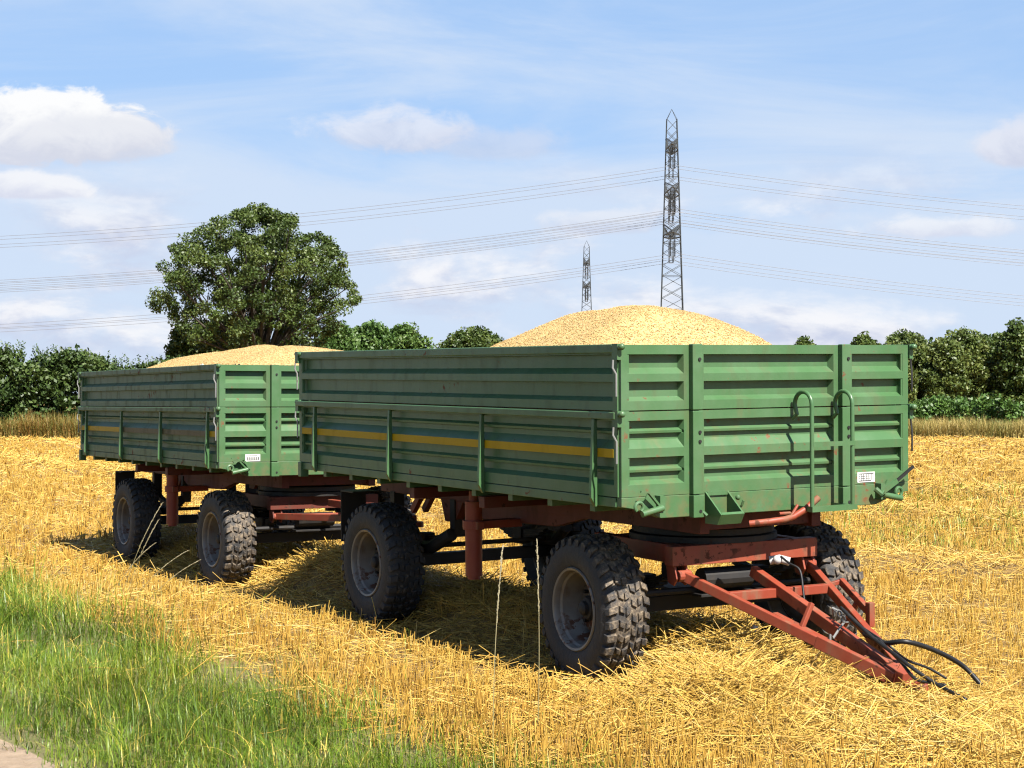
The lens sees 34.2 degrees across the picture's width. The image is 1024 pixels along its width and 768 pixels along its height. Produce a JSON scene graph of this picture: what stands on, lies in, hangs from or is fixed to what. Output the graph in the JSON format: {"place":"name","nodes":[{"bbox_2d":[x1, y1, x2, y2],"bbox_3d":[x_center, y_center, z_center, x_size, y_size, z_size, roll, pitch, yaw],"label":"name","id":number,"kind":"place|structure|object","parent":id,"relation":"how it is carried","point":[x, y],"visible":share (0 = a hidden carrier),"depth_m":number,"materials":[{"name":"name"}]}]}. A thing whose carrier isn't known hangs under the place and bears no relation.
{"place":"outdoors","nodes":[
{"label":"outdoors","id":0,"kind":"place"},
{"bbox_2d":[0,739,56,767],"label":"track","id":1,"kind":"structure","parent":0,"point":[20,757],"depth_m":8.78,"materials":[{"name":"beige soil"}]},
{"bbox_2d":[0,404,1023,767],"bbox_3d":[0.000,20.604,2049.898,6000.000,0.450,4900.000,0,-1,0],"label":"field","id":2,"kind":"structure","parent":0,"point":[308,582],"depth_m":12.59,"materials":[{"name":"yellow plant"}]},
{"bbox_2d":[0,408,79,438],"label":"margin weeds","id":3,"kind":"object","parent":2,"relation":"on","point":[60,427],"visible":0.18,"depth_m":78.72,"materials":[{"name":"beige plant"}]},
{"bbox_2d":[0,339,183,425],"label":"field hedge","id":4,"kind":"object","parent":2,"relation":"on","point":[52,388],"visible":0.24,"depth_m":80.44,"materials":[{"name":"green plant"}]},
{"bbox_2d":[113,542,156,592],"bbox_3d":[-3.637,1.793,15.984,0.455,0.550,0.017,0,-1,0],"label":"grass stem","id":5,"kind":"object","parent":2,"relation":"on","point":[136,560],"visible":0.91,"depth_m":15.98,"materials":[{"name":"beige plant"}]},
{"bbox_2d":[123,503,162,591],"bbox_3d":[-3.466,1.580,15.585,0.412,0.953,0.017,0,-1,0],"label":"grass stem","id":6,"kind":"object","parent":2,"relation":"on","point":[141,542],"visible":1,"depth_m":15.59,"materials":[{"name":"beige plant"}]},
{"bbox_2d":[127,520,158,592],"bbox_3d":[-3.504,1.670,15.785,0.334,0.785,0.017,0,-1,0],"label":"grass stem","id":7,"kind":"object","parent":2,"relation":"on","point":[142,551],"visible":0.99,"depth_m":15.78,"materials":[{"name":"beige plant"}]},
{"bbox_2d":[132,550,188,599],"bbox_3d":[-3.282,1.798,15.483,0.574,0.511,0.019,0,-1,0],"label":"grass stem","id":8,"kind":"object","parent":2,"relation":"on","point":[161,568],"visible":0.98,"depth_m":15.48,"materials":[{"name":"beige plant"}]},
{"bbox_2d":[150,559,200,597],"bbox_3d":[-3.158,1.841,15.484,0.536,0.425,0.018,0,-1,0],"label":"grass stem","id":9,"kind":"object","parent":2,"relation":"on","point":[176,574],"visible":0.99,"depth_m":15.48,"materials":[{"name":"beige plant"}]},
{"bbox_2d":[163,322,205,358],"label":"round tree","id":10,"kind":"object","parent":2,"relation":"on","point":[176,346],"visible":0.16,"depth_m":115.16,"materials":[{"name":"green plant"}]},
{"bbox_2d":[204,315,230,351],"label":"round tree","id":11,"kind":"object","parent":2,"relation":"on","point":[221,336],"visible":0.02,"depth_m":116.54,"materials":[{"name":"green plant"}]},
{"bbox_2d":[77,364,423,586],"bbox_3d":[-2.627,0.966,18.441,2.570,2.291,7.207,0,-1,-30],"label":"farm trailer","id":12,"kind":"object","parent":2,"relation":"on","point":[229,428],"visible":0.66,"depth_m":17.29,"materials":[{"name":"green paint"}]},
{"bbox_2d":[88,344,341,406],"bbox_3d":[-3.062,0.181,19.215,2.330,1.240,4.928,0,-1,-30],"label":"grain heap","id":13,"kind":"object","parent":12,"relation":"on","point":[264,354],"visible":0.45,"depth_m":17.72,"materials":[{"name":"beige food"}]},
{"bbox_2d":[144,202,362,352],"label":"oak tree","id":14,"kind":"object","parent":2,"relation":"on","point":[239,327],"visible":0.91,"depth_m":107.95,"materials":[{"name":"green plant"}]},
{"bbox_2d":[312,319,364,350],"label":"round tree","id":15,"kind":"object","parent":2,"relation":"on","point":[346,339],"visible":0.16,"depth_m":126.89,"materials":[{"name":"green plant"}]},
{"bbox_2d":[351,319,389,349],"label":"round tree","id":16,"kind":"object","parent":2,"relation":"on","point":[371,334],"visible":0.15,"depth_m":130.02,"materials":[{"name":"green plant"}]},
{"bbox_2d":[377,321,435,349],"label":"round tree","id":17,"kind":"object","parent":2,"relation":"on","point":[403,336],"visible":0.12,"depth_m":127.19,"materials":[{"name":"green plant"}]},
{"bbox_2d":[435,325,503,348],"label":"round tree","id":18,"kind":"object","parent":2,"relation":"on","point":[472,337],"visible":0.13,"depth_m":144.42,"materials":[{"name":"green plant"}]},
{"bbox_2d":[493,546,503,746],"bbox_3d":[-0.080,1.426,8.818,0.024,1.140,0.169,0,-1,20],"label":"grass stem","id":19,"kind":"object","parent":2,"relation":"on","point":[501,559],"visible":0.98,"depth_m":8.83,"materials":[{"name":"beige plant"}]},
{"bbox_2d":[0,433,1023,767],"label":"loose straw","id":20,"kind":"object","parent":2,"relation":"on","point":[706,695],"visible":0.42,"depth_m":11.33,"materials":[{"name":"yellow plant"}]},
{"bbox_2d":[0,435,1023,767],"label":"stubble","id":21,"kind":"object","parent":2,"relation":"on","point":[330,657],"visible":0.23,"depth_m":13.10,"materials":[{"name":"yellow plant"}]},
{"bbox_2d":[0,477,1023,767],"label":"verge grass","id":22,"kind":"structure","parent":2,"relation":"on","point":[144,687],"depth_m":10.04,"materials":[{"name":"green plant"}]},
{"bbox_2d":[535,539,539,725],"bbox_3d":[0.139,1.414,8.987,0.026,1.162,0.014,0,-1,0],"label":"grass stem","id":23,"kind":"object","parent":2,"relation":"on","point":[538,614],"visible":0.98,"depth_m":8.99,"materials":[{"name":"beige plant"}]},
{"bbox_2d":[581,242,591,311],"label":"power pylon","id":24,"kind":"object","parent":2,"relation":"on","point":[585,264],"visible":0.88,"depth_m":519.13,"materials":[{"name":"metal"}]},
{"bbox_2d":[294,343,982,700],"bbox_3d":[0.870,0.866,12.564,2.570,2.290,6.919,-1,1,-31],"label":"farm trailer","id":25,"kind":"object","parent":2,"relation":"on","point":[680,491],"visible":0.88,"depth_m":11.38,"materials":[{"name":"green paint"}]},
{"bbox_2d":[310,305,894,411],"bbox_3d":[0.461,0.050,13.228,2.330,1.276,4.832,-1,1,-31],"label":"grain heap","id":26,"kind":"object","parent":25,"relation":"on","point":[641,325],"visible":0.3,"depth_m":11.59,"materials":[{"name":"beige food"}]},
{"bbox_2d":[661,109,683,309],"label":"power pylon","id":27,"kind":"object","parent":2,"relation":"on","point":[676,230],"visible":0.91,"depth_m":288.83,"materials":[{"name":"metal"}]},
{"bbox_2d":[0,218,1018,290],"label":"power line","id":28,"kind":"object","parent":27,"relation":"hanging from","point":[561,237],"visible":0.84,"depth_m":295.45,"materials":[{"name":"metal"}]},
{"bbox_2d":[0,212,1019,285],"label":"power line","id":29,"kind":"object","parent":27,"relation":"hanging from","point":[563,231],"visible":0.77,"depth_m":284.86,"materials":[{"name":"metal"}]},
{"bbox_2d":[0,165,1020,239],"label":"power line","id":30,"kind":"object","parent":27,"relation":"hanging from","point":[534,189],"visible":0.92,"depth_m":283.83,"materials":[{"name":"metal"}]},
{"bbox_2d":[0,253,1021,327],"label":"power line","id":31,"kind":"object","parent":27,"relation":"hanging from","point":[563,273],"visible":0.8,"depth_m":283.49,"materials":[{"name":"metal"}]},
{"bbox_2d":[0,175,1023,247],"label":"power line","id":32,"kind":"object","parent":27,"relation":"hanging from","point":[541,197],"visible":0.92,"depth_m":296.63,"materials":[{"name":"metal"}]},
{"bbox_2d":[0,209,1023,283],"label":"power line","id":33,"kind":"object","parent":27,"relation":"hanging from","point":[568,228],"visible":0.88,"depth_m":280.86,"materials":[{"name":"metal"}]},
{"bbox_2d":[4,260,1022,331],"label":"power line","id":34,"kind":"object","parent":27,"relation":"hanging from","point":[558,279],"visible":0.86,"depth_m":296.68,"materials":[{"name":"metal"}]},
{"bbox_2d":[10,221,1023,291],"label":"power line","id":35,"kind":"object","parent":27,"relation":"hanging from","point":[569,238],"visible":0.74,"depth_m":299.45,"materials":[{"name":"metal"}]},
{"bbox_2d":[794,335,816,344],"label":"tree","id":36,"kind":"object","parent":2,"relation":"on","point":[805,340],"visible":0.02,"depth_m":121.69,"materials":[{"name":"green plant"}]},
{"bbox_2d":[850,331,881,344],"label":"tree","id":37,"kind":"object","parent":2,"relation":"on","point":[863,339],"visible":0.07,"depth_m":119.66,"materials":[{"name":"green plant"}]},
{"bbox_2d":[885,341,918,402],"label":"tree","id":38,"kind":"object","parent":2,"relation":"on","point":[912,395],"visible":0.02,"depth_m":117.15,"materials":[{"name":"green plant"}]},
{"bbox_2d":[883,328,932,402],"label":"tree","id":39,"kind":"object","parent":2,"relation":"on","point":[920,353],"visible":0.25,"depth_m":121.40,"materials":[{"name":"green plant"}]},
{"bbox_2d":[917,337,973,418],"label":"tree","id":40,"kind":"object","parent":2,"relation":"on","point":[945,369],"visible":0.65,"depth_m":117.15,"materials":[{"name":"green plant"}]},
{"bbox_2d":[895,392,1023,424],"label":"field hedge","id":41,"kind":"object","parent":2,"relation":"on","point":[940,407],"visible":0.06,"depth_m":82.56,"materials":[{"name":"green plant"}]},
{"bbox_2d":[908,414,1023,438],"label":"margin grass","id":42,"kind":"structure","parent":2,"relation":"on","point":[1009,429],"depth_m":78.60,"materials":[{"name":"beige plant"}]},
{"bbox_2d":[943,326,994,419],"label":"tree","id":43,"kind":"object","parent":2,"relation":"on","point":[980,370],"visible":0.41,"depth_m":118.92,"materials":[{"name":"green plant"}]},
{"bbox_2d":[975,332,996,416],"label":"tree","id":44,"kind":"object","parent":2,"relation":"on","point":[990,339],"visible":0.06,"depth_m":121.29,"materials":[{"name":"green plant"}]},
{"bbox_2d":[989,331,1005,340],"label":"tree","id":45,"kind":"object","parent":2,"relation":"on","point":[999,335],"visible":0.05,"depth_m":126.66,"materials":[{"name":"green plant"}]},
{"bbox_2d":[987,317,1023,417],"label":"tree","id":46,"kind":"object","parent":2,"relation":"on","point":[1007,355],"visible":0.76,"depth_m":117.22,"materials":[{"name":"green plant"}]},
{"bbox_2d":[0,0,1023,392],"label":"sky","id":47,"kind":"structure","parent":0,"point":[118,115],"materials":[{"name":"blue"}]}
]}

